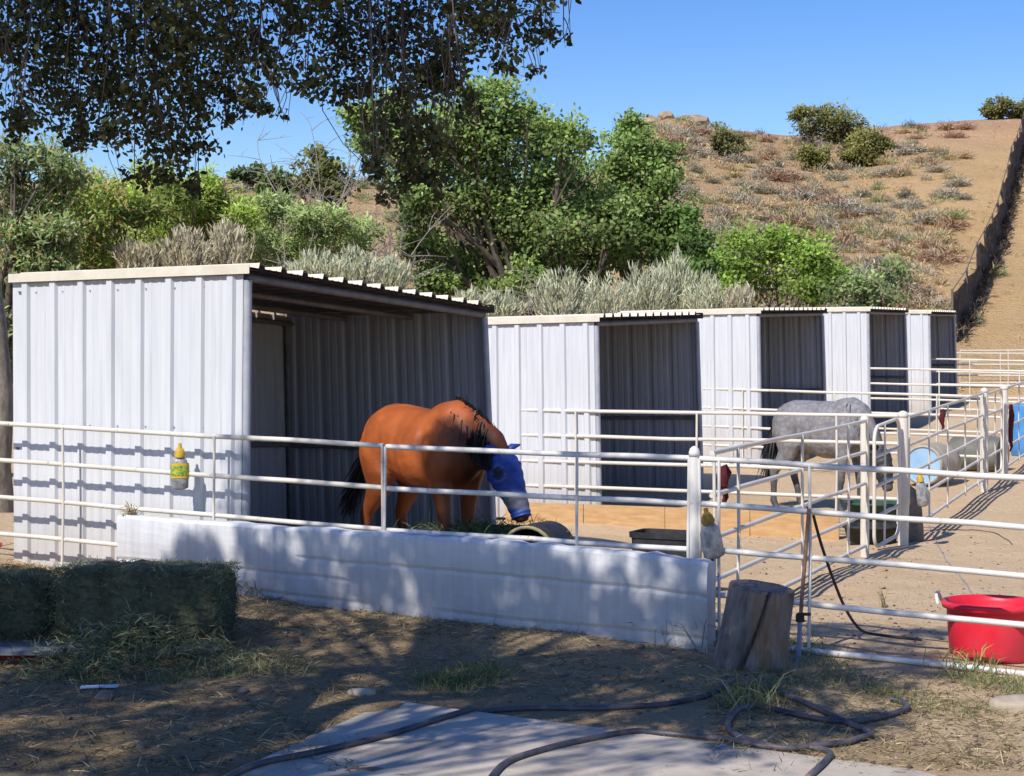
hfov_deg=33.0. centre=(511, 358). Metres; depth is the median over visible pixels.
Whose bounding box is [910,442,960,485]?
plastic barrel
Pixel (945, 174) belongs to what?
hill scrub
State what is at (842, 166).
hill scrub
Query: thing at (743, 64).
sky
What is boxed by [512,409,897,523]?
pipe fence panel
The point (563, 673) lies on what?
dirt clod
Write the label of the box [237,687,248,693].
dirt clod
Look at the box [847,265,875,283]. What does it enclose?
hill scrub
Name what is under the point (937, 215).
hill scrub
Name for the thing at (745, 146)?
hill scrub
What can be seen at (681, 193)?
hill scrub
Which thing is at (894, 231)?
hill scrub
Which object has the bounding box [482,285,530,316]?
sagebrush
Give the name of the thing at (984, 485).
fence post
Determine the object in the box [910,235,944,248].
hill scrub
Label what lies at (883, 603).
weed
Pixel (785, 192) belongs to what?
hill scrub
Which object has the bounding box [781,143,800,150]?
hill scrub
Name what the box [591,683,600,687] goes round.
dirt clod
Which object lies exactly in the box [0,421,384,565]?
pipe fence panel
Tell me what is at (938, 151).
hill scrub
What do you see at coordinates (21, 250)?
willow tree
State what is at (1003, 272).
hill scrub
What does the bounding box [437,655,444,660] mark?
dirt clod
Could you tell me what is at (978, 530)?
garden hose
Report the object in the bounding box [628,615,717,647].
weed
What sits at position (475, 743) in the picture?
concrete slab
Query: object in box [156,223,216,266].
sagebrush
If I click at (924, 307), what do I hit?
hill scrub
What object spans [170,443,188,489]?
fly trap
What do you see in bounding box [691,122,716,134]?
hill scrub
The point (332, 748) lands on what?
garden hose
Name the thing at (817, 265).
leafy bush
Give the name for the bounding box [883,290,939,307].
hill scrub
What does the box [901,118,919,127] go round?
hill scrub
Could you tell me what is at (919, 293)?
hill scrub
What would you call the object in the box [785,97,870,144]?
hill shrub
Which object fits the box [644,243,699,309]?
sagebrush
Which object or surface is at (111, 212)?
willow shrub
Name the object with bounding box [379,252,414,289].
sagebrush
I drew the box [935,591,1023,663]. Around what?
red tub
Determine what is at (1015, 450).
plastic barrel
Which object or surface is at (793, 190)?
hill scrub
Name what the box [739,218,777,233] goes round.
hill scrub
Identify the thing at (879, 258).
hill scrub
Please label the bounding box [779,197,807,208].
hill scrub
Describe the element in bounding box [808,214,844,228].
hill scrub
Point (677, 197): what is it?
hill scrub
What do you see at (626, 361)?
metal shelter
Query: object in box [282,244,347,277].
sagebrush
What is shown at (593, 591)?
retaining wall
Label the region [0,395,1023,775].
ground
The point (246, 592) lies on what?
weed
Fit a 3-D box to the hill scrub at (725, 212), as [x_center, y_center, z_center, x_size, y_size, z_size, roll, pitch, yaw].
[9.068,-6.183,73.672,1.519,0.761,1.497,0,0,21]
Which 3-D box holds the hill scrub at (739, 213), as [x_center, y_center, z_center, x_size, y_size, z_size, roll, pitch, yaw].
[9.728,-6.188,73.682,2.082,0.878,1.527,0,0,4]
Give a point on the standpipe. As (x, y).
(800, 615)
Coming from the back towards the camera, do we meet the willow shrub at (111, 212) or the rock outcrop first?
the rock outcrop
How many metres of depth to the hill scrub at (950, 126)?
100.89 m
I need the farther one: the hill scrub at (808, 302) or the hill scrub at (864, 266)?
the hill scrub at (864, 266)
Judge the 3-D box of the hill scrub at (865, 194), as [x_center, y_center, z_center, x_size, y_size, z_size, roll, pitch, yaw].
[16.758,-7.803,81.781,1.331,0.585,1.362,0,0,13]
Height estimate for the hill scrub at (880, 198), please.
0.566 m
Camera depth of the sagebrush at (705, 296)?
34.82 m
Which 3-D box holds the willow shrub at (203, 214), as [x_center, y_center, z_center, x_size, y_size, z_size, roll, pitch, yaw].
[-5.806,-0.966,31.074,3.129,5.550,3.286,0,0,0]
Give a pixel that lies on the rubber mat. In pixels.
(916, 532)
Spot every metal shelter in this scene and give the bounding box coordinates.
[8,263,496,566]
[488,312,703,516]
[617,307,826,464]
[799,307,908,422]
[906,310,957,412]
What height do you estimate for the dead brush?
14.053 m
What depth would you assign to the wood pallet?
11.22 m
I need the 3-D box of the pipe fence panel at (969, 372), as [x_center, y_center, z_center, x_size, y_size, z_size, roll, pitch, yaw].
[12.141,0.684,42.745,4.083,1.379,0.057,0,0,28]
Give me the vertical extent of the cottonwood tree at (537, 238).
7.966 m
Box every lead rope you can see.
[716,464,731,501]
[938,409,945,429]
[1008,404,1014,451]
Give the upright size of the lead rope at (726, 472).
0.329 m
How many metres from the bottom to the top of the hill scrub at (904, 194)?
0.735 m
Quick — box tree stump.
[712,579,794,671]
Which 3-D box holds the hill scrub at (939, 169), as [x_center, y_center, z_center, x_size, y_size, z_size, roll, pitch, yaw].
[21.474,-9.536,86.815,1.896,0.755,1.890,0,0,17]
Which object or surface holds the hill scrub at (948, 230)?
on the hillside
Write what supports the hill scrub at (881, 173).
on the hillside
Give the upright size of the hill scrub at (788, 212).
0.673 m
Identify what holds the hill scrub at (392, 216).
on the hillside
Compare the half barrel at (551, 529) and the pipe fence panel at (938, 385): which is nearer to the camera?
the half barrel at (551, 529)
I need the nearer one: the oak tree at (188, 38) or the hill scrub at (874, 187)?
the oak tree at (188, 38)
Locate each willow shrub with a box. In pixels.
[28,161,180,269]
[116,153,269,266]
[235,185,391,314]
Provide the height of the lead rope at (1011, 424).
0.754 m
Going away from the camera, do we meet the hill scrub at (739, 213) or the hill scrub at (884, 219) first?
the hill scrub at (739, 213)
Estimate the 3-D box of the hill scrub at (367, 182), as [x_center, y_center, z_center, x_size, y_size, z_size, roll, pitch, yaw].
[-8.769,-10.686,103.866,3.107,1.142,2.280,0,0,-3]
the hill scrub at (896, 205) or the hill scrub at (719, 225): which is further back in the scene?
the hill scrub at (896, 205)
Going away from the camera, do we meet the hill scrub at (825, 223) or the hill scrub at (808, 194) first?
the hill scrub at (825, 223)
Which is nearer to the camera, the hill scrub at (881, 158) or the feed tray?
the feed tray
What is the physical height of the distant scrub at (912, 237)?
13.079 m
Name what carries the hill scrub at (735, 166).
on the hillside
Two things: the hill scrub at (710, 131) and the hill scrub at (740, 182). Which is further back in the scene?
the hill scrub at (710, 131)
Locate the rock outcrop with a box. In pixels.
[644,111,709,125]
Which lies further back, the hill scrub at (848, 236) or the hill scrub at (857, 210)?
the hill scrub at (857, 210)
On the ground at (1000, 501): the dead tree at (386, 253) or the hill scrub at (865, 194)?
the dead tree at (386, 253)
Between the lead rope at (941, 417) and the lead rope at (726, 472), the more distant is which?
the lead rope at (941, 417)
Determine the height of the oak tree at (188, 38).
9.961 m
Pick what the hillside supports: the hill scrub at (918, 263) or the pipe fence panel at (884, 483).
the hill scrub at (918, 263)
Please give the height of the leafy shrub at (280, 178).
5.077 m
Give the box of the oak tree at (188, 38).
[0,0,581,208]
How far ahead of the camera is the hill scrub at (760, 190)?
82.22 m
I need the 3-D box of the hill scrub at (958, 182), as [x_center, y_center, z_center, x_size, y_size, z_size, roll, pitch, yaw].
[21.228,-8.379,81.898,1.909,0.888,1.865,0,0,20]
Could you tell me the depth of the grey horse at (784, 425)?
22.37 m
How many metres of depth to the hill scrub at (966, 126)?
100.33 m
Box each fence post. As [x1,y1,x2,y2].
[689,446,699,557]
[860,415,869,556]
[897,411,908,545]
[980,387,987,491]
[1000,385,1007,473]
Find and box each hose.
[223,674,737,775]
[488,728,833,775]
[725,677,910,751]
[812,515,921,640]
[929,525,971,593]
[941,529,1012,544]
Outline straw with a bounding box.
[0,559,1023,775]
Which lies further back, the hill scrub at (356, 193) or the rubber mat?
the hill scrub at (356, 193)
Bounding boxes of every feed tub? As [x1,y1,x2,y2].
[415,525,542,542]
[842,522,896,543]
[844,499,896,523]
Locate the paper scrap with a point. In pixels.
(97, 686)
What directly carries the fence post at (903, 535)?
on the ground at (1000, 501)
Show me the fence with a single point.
(962, 296)
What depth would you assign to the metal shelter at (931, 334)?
43.39 m
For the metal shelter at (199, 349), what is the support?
on the ground at (1000, 501)
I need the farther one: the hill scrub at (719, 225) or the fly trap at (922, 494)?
the hill scrub at (719, 225)
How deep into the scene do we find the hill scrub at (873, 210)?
77.08 m
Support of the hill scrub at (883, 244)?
on the hillside
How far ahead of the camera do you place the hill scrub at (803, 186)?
83.83 m
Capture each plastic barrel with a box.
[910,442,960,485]
[949,436,1008,471]
[1011,404,1023,455]
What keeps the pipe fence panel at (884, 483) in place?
on the ground at (1000, 501)
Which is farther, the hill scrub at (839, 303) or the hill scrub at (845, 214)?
the hill scrub at (845, 214)
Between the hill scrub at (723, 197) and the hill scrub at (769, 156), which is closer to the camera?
the hill scrub at (723, 197)
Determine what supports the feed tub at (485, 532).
on the ground at (1000, 501)
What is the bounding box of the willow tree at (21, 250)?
[0,128,108,381]
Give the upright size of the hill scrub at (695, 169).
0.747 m
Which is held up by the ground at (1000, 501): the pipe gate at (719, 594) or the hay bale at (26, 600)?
the pipe gate at (719, 594)
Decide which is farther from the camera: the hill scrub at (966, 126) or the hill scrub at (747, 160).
the hill scrub at (966, 126)
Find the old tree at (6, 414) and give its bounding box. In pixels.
[0,282,13,512]
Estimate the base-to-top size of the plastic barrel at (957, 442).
0.588 m
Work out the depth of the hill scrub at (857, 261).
66.17 m
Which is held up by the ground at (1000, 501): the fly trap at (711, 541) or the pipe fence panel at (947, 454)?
the pipe fence panel at (947, 454)
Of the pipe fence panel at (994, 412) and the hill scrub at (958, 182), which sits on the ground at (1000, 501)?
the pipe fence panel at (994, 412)
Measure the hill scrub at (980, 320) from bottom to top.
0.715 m
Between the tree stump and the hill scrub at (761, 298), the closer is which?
the tree stump
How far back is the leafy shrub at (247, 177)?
97.42 m
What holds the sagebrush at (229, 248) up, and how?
on the ground at (1000, 501)
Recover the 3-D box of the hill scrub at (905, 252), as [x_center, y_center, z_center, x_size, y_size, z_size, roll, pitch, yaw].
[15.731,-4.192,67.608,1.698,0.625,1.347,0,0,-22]
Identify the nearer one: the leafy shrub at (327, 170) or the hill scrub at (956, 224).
the leafy shrub at (327, 170)
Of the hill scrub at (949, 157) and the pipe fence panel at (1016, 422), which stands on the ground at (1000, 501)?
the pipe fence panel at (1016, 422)
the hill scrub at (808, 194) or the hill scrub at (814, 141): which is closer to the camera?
the hill scrub at (808, 194)
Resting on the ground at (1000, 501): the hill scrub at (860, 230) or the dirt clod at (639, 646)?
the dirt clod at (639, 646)
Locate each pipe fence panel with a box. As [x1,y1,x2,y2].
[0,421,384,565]
[383,444,689,557]
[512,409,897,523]
[701,388,980,473]
[870,367,1023,433]
[872,418,900,547]
[908,392,984,516]
[931,358,1023,411]
[957,352,1023,397]
[959,349,1023,388]
[988,388,1002,479]
[1008,381,1023,466]
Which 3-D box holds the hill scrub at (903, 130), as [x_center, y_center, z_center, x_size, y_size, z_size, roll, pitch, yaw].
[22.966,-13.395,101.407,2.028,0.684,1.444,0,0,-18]
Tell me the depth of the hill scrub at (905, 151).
93.99 m
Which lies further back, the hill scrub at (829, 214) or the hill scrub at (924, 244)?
the hill scrub at (829, 214)
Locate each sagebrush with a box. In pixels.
[105,237,165,268]
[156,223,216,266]
[199,214,255,264]
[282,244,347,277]
[331,240,391,283]
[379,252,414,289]
[454,283,493,314]
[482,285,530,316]
[497,261,587,315]
[523,266,602,314]
[578,268,640,313]
[614,259,685,310]
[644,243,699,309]
[680,268,726,308]
[719,278,755,307]
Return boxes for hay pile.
[379,508,573,537]
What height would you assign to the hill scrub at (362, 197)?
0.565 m
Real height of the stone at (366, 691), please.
0.061 m
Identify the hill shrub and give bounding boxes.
[708,121,750,157]
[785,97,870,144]
[794,141,833,171]
[835,123,895,166]
[976,92,1023,119]
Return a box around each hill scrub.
[224,180,250,192]
[352,193,374,199]
[353,189,370,198]
[355,174,383,185]
[383,211,401,221]
[645,119,664,129]
[649,119,675,132]
[652,128,694,144]
[667,124,698,137]
[668,194,685,201]
[675,115,693,121]
[675,142,694,156]
[676,190,690,196]
[678,176,706,194]
[681,121,712,135]
[682,188,698,198]
[686,141,708,153]
[686,162,707,172]
[689,147,719,157]
[690,133,710,145]
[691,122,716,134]
[691,194,714,202]
[701,213,744,234]
[703,176,724,182]
[704,130,733,141]
[706,189,735,201]
[707,202,723,211]
[709,206,736,218]
[718,149,745,162]
[718,160,745,170]
[722,204,762,220]
[723,185,767,206]
[725,166,746,177]
[725,216,745,225]
[727,200,751,209]
[730,179,748,186]
[733,128,763,138]
[736,181,769,189]
[737,161,752,166]
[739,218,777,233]
[740,154,761,163]
[742,141,754,149]
[743,274,794,293]
[745,161,796,174]
[748,169,768,178]
[749,182,771,193]
[753,131,775,142]
[754,151,779,159]
[754,161,807,182]
[755,196,786,209]
[755,212,777,221]
[757,290,791,303]
[758,205,817,231]
[762,296,793,307]
[763,204,797,215]
[767,147,780,154]
[769,185,789,193]
[770,159,785,166]
[773,262,798,278]
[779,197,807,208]
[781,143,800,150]
[782,185,831,199]
[783,207,807,216]
[785,152,799,159]
[786,181,815,196]
[786,289,844,306]
[787,169,815,179]
[790,181,816,189]
[795,131,830,145]
[807,212,826,221]
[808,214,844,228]
[810,201,829,209]
[811,187,861,204]
[812,186,834,193]
[813,192,873,210]
[813,236,847,252]
[818,224,870,244]
[822,169,853,181]
[822,209,842,217]
[826,160,857,169]
[826,248,849,260]
[827,296,852,306]
[830,285,911,307]
[831,217,863,229]
[836,205,864,218]
[841,205,867,215]
[841,257,888,275]
[844,224,879,234]
[847,255,864,263]
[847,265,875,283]
[853,187,876,197]
[860,201,885,214]
[863,241,886,252]
[863,255,895,269]
[865,194,887,202]
[866,163,906,176]
[867,183,887,189]
[868,152,903,164]
[868,252,894,263]
[871,238,899,247]
[872,260,906,270]
[874,221,904,237]
[876,217,891,222]
[878,269,941,298]
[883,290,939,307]
[886,197,912,207]
[886,242,910,252]
[887,164,913,176]
[890,125,915,133]
[890,143,920,154]
[891,139,912,148]
[894,187,917,198]
[896,272,940,297]
[897,245,929,255]
[897,294,939,309]
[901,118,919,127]
[902,207,946,224]
[903,208,922,216]
[903,289,950,309]
[905,132,928,139]
[905,198,926,209]
[905,258,922,267]
[906,245,944,261]
[906,269,931,282]
[908,143,933,151]
[909,241,975,264]
[909,285,929,299]
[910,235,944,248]
[912,121,931,128]
[913,152,939,164]
[921,161,953,172]
[924,147,951,157]
[925,183,962,198]
[926,292,949,304]
[927,206,953,221]
[928,223,957,234]
[929,208,975,229]
[930,148,963,160]
[933,229,962,243]
[935,118,960,129]
[935,144,953,152]
[937,128,969,138]
[937,168,962,178]
[937,206,973,218]
[940,173,974,187]
[942,241,967,253]
[951,149,978,158]
[951,190,976,199]
[952,120,977,129]
[956,282,994,293]
[961,308,989,323]
[968,263,1013,275]
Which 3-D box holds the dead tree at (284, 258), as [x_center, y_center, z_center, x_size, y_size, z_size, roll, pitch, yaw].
[-3.851,-0.274,29.967,0.972,4.247,0.418,0,0,0]
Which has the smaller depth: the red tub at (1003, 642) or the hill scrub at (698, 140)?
the red tub at (1003, 642)
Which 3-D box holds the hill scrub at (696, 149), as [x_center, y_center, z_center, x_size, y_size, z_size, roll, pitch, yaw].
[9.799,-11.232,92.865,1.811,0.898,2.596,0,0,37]
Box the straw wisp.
[119,500,139,515]
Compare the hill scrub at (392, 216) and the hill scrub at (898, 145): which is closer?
the hill scrub at (392, 216)
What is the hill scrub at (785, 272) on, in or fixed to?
on the hillside
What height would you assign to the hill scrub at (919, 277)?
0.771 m
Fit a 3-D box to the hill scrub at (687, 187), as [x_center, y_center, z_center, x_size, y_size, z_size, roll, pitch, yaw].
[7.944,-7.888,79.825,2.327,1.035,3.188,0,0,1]
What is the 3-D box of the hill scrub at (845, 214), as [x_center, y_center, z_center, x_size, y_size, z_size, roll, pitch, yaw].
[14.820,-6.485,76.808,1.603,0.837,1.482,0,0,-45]
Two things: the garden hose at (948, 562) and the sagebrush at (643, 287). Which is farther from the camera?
the sagebrush at (643, 287)
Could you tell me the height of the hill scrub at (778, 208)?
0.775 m
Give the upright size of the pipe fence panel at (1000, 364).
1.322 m
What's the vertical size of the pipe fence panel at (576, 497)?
1.323 m
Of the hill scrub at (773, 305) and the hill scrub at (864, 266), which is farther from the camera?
the hill scrub at (864, 266)
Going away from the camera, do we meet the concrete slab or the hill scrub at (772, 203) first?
the concrete slab
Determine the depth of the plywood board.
20.40 m
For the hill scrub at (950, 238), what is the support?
on the hillside
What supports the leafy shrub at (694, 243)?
on the ground at (1000, 501)
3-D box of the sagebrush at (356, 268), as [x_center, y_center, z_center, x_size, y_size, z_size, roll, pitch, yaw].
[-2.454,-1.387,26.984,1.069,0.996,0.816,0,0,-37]
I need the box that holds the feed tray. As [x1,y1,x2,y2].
[629,528,686,557]
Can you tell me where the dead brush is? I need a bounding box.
[955,135,1023,343]
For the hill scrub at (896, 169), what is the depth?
85.15 m
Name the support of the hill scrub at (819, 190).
on the hillside
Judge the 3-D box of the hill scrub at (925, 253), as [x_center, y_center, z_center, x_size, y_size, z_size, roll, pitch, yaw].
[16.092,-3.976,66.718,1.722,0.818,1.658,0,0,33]
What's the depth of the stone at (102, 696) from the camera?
9.94 m
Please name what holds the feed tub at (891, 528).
on the ground at (1000, 501)
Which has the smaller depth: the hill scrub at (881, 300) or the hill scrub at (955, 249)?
the hill scrub at (881, 300)
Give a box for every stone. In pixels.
[94,690,113,701]
[347,688,375,694]
[989,694,1023,713]
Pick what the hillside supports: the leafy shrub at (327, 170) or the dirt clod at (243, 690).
the leafy shrub at (327, 170)
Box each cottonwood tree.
[332,65,657,315]
[581,104,693,307]
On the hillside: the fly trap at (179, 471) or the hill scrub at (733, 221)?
the hill scrub at (733, 221)
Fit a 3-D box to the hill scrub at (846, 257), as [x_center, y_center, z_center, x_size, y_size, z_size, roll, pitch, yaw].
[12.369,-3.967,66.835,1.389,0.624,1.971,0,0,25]
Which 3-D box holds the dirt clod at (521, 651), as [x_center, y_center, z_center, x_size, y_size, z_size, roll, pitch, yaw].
[0.061,1.913,11.235,0.063,0.046,0.090,0,0,0]
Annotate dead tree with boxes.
[228,116,368,255]
[265,219,317,315]
[342,199,453,285]
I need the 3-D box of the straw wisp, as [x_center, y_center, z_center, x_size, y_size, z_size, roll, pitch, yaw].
[-3.012,1.213,13.626,0.208,0.186,0.205,0,0,-20]
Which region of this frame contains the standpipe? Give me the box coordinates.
[794,508,810,661]
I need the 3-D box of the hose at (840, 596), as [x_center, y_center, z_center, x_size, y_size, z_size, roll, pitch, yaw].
[2.341,1.476,11.660,0.855,0.882,0.240,0,0,-21]
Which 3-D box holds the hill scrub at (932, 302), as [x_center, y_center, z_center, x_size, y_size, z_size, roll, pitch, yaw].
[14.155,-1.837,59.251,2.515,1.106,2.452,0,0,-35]
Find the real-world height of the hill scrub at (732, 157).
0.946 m
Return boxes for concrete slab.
[239,701,935,775]
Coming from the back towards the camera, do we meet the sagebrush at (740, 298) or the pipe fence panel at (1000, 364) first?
the pipe fence panel at (1000, 364)
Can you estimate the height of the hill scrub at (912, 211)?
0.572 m
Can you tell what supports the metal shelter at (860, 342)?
on the ground at (1000, 501)
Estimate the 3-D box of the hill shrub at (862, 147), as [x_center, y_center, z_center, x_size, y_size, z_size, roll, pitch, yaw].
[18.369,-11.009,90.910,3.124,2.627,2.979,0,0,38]
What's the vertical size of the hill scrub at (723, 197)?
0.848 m
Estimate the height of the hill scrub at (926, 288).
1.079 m
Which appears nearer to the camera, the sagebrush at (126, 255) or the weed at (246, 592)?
the weed at (246, 592)
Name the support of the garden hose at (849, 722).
on the ground at (1000, 501)
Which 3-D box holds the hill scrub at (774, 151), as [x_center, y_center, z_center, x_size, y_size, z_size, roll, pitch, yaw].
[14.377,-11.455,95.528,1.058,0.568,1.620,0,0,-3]
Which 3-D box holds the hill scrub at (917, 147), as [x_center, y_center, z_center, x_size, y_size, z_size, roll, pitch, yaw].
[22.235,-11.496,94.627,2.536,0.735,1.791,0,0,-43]
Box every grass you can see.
[36,590,1023,726]
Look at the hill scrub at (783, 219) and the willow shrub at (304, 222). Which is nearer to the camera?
the willow shrub at (304, 222)
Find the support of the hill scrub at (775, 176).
on the hillside
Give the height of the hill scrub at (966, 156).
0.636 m
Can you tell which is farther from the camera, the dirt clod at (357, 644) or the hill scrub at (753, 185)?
the hill scrub at (753, 185)
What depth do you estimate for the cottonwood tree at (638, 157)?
39.58 m
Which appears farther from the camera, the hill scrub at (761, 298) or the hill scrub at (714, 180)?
the hill scrub at (714, 180)
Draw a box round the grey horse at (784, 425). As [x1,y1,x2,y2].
[755,397,893,510]
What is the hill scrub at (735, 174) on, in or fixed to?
on the hillside
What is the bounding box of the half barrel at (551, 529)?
[508,521,574,545]
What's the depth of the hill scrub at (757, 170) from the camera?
88.12 m
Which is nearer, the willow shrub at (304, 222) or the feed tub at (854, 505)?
the feed tub at (854, 505)
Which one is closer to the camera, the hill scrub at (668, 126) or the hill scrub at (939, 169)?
the hill scrub at (939, 169)
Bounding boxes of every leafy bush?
[701,215,862,308]
[816,248,923,309]
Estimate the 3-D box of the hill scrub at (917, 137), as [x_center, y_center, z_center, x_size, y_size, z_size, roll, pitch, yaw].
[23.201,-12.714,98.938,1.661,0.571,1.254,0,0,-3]
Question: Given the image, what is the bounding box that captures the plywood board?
[505,502,838,539]
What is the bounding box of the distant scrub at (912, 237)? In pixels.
[169,116,956,309]
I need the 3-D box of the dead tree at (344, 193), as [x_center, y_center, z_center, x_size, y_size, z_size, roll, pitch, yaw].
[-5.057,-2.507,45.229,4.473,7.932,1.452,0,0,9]
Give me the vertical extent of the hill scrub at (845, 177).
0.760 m
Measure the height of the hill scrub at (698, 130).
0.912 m
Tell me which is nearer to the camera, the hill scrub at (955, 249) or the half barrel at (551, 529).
the half barrel at (551, 529)
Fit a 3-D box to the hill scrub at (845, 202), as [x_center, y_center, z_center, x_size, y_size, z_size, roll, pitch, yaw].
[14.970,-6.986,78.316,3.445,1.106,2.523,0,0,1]
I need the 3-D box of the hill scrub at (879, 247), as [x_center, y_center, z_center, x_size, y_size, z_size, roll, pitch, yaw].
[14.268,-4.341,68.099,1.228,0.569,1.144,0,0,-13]
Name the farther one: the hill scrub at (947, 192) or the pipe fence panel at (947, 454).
the hill scrub at (947, 192)
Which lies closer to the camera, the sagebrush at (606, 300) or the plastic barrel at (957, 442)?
the plastic barrel at (957, 442)
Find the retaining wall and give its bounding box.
[117,514,714,652]
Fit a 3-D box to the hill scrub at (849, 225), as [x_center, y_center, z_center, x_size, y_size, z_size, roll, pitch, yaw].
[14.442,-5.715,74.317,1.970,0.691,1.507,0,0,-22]
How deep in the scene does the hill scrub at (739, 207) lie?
77.74 m
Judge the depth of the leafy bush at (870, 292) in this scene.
45.78 m
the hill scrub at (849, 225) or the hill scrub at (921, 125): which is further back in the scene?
the hill scrub at (921, 125)
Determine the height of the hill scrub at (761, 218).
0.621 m
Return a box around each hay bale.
[0,562,65,640]
[49,554,242,644]
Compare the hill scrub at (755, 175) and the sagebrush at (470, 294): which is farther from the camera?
the hill scrub at (755, 175)
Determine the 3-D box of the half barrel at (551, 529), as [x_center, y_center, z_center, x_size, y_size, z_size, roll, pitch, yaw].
[0.214,1.532,13.712,0.460,0.460,0.575,0,0,20]
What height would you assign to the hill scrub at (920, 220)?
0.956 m
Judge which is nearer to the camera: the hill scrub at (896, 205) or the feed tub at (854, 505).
the feed tub at (854, 505)
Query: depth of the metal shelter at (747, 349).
28.78 m
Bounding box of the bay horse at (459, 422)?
[333,395,531,532]
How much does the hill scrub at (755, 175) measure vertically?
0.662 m
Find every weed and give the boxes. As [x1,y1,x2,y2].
[237,580,265,597]
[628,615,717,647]
[697,664,822,713]
[877,586,886,607]
[891,642,1009,680]
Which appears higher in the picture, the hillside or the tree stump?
the hillside
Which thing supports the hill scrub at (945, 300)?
on the hillside
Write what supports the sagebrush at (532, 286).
on the ground at (1000, 501)
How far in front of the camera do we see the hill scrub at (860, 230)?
73.04 m
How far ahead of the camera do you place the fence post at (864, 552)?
17.27 m
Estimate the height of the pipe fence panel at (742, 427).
1.392 m
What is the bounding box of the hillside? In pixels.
[0,117,1023,395]
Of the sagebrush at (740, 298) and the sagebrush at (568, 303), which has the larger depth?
the sagebrush at (740, 298)
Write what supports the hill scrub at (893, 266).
on the hillside
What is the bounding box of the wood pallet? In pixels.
[0,632,233,660]
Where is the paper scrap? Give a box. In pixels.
[80,684,117,688]
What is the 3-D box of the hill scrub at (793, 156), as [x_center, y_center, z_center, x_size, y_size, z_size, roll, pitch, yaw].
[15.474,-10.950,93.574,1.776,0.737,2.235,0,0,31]
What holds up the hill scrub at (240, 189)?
on the hillside
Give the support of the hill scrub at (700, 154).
on the hillside
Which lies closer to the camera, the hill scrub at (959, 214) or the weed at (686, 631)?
the weed at (686, 631)
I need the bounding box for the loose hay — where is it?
[0,597,349,687]
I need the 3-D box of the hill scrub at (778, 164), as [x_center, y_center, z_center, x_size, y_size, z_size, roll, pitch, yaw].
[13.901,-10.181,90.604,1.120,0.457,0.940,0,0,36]
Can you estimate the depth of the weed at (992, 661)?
10.86 m
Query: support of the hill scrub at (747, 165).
on the hillside
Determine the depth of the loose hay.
10.91 m
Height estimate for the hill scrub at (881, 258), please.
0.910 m
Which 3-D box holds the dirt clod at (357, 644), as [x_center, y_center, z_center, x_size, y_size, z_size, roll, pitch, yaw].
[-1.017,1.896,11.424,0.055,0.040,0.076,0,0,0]
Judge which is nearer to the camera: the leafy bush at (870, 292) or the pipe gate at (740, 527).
the pipe gate at (740, 527)
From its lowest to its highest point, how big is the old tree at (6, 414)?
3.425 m
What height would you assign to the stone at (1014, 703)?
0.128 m
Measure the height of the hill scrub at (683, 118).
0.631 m
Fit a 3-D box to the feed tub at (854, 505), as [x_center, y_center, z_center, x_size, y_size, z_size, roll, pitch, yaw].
[4.217,1.848,20.100,0.704,0.360,0.704,0,0,0]
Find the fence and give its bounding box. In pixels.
[950,113,1023,341]
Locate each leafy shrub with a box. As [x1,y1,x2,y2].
[225,161,265,188]
[253,164,298,266]
[288,142,366,252]
[635,196,726,300]
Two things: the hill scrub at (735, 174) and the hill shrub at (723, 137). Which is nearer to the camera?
the hill scrub at (735, 174)
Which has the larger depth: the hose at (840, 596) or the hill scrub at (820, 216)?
the hill scrub at (820, 216)
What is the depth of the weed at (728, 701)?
9.69 m
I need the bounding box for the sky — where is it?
[0,0,1023,188]
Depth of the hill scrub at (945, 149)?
94.20 m
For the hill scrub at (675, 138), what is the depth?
93.90 m
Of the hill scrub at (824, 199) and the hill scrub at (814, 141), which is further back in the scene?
the hill scrub at (814, 141)
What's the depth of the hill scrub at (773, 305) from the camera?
58.62 m
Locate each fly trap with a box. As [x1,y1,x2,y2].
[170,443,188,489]
[700,508,724,559]
[916,475,928,506]
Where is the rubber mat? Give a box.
[908,485,924,542]
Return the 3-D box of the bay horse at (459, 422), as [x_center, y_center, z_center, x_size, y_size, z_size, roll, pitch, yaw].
[-0.701,1.087,14.410,0.619,1.575,2.203,0,0,-40]
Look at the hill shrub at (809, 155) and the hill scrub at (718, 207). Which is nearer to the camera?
the hill scrub at (718, 207)
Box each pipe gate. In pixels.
[698,456,1023,676]
[709,419,868,619]
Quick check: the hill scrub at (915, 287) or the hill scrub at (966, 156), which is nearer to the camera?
the hill scrub at (915, 287)
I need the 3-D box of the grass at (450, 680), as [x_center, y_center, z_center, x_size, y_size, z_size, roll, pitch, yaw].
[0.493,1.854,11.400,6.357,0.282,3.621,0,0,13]
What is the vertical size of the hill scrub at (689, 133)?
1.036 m
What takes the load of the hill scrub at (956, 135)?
on the hillside
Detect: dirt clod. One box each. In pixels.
[135,743,146,748]
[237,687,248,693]
[354,642,361,647]
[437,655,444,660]
[517,649,525,654]
[558,671,568,675]
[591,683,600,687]
[635,644,644,648]
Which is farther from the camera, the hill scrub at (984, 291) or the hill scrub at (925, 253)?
the hill scrub at (925, 253)
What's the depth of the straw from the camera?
9.77 m
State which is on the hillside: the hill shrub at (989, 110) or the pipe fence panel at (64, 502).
the hill shrub at (989, 110)
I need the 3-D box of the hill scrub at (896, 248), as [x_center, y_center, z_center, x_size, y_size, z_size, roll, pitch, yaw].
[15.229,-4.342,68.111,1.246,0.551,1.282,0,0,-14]
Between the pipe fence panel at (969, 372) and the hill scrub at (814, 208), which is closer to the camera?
the pipe fence panel at (969, 372)
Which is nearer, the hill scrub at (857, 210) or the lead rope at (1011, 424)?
the lead rope at (1011, 424)

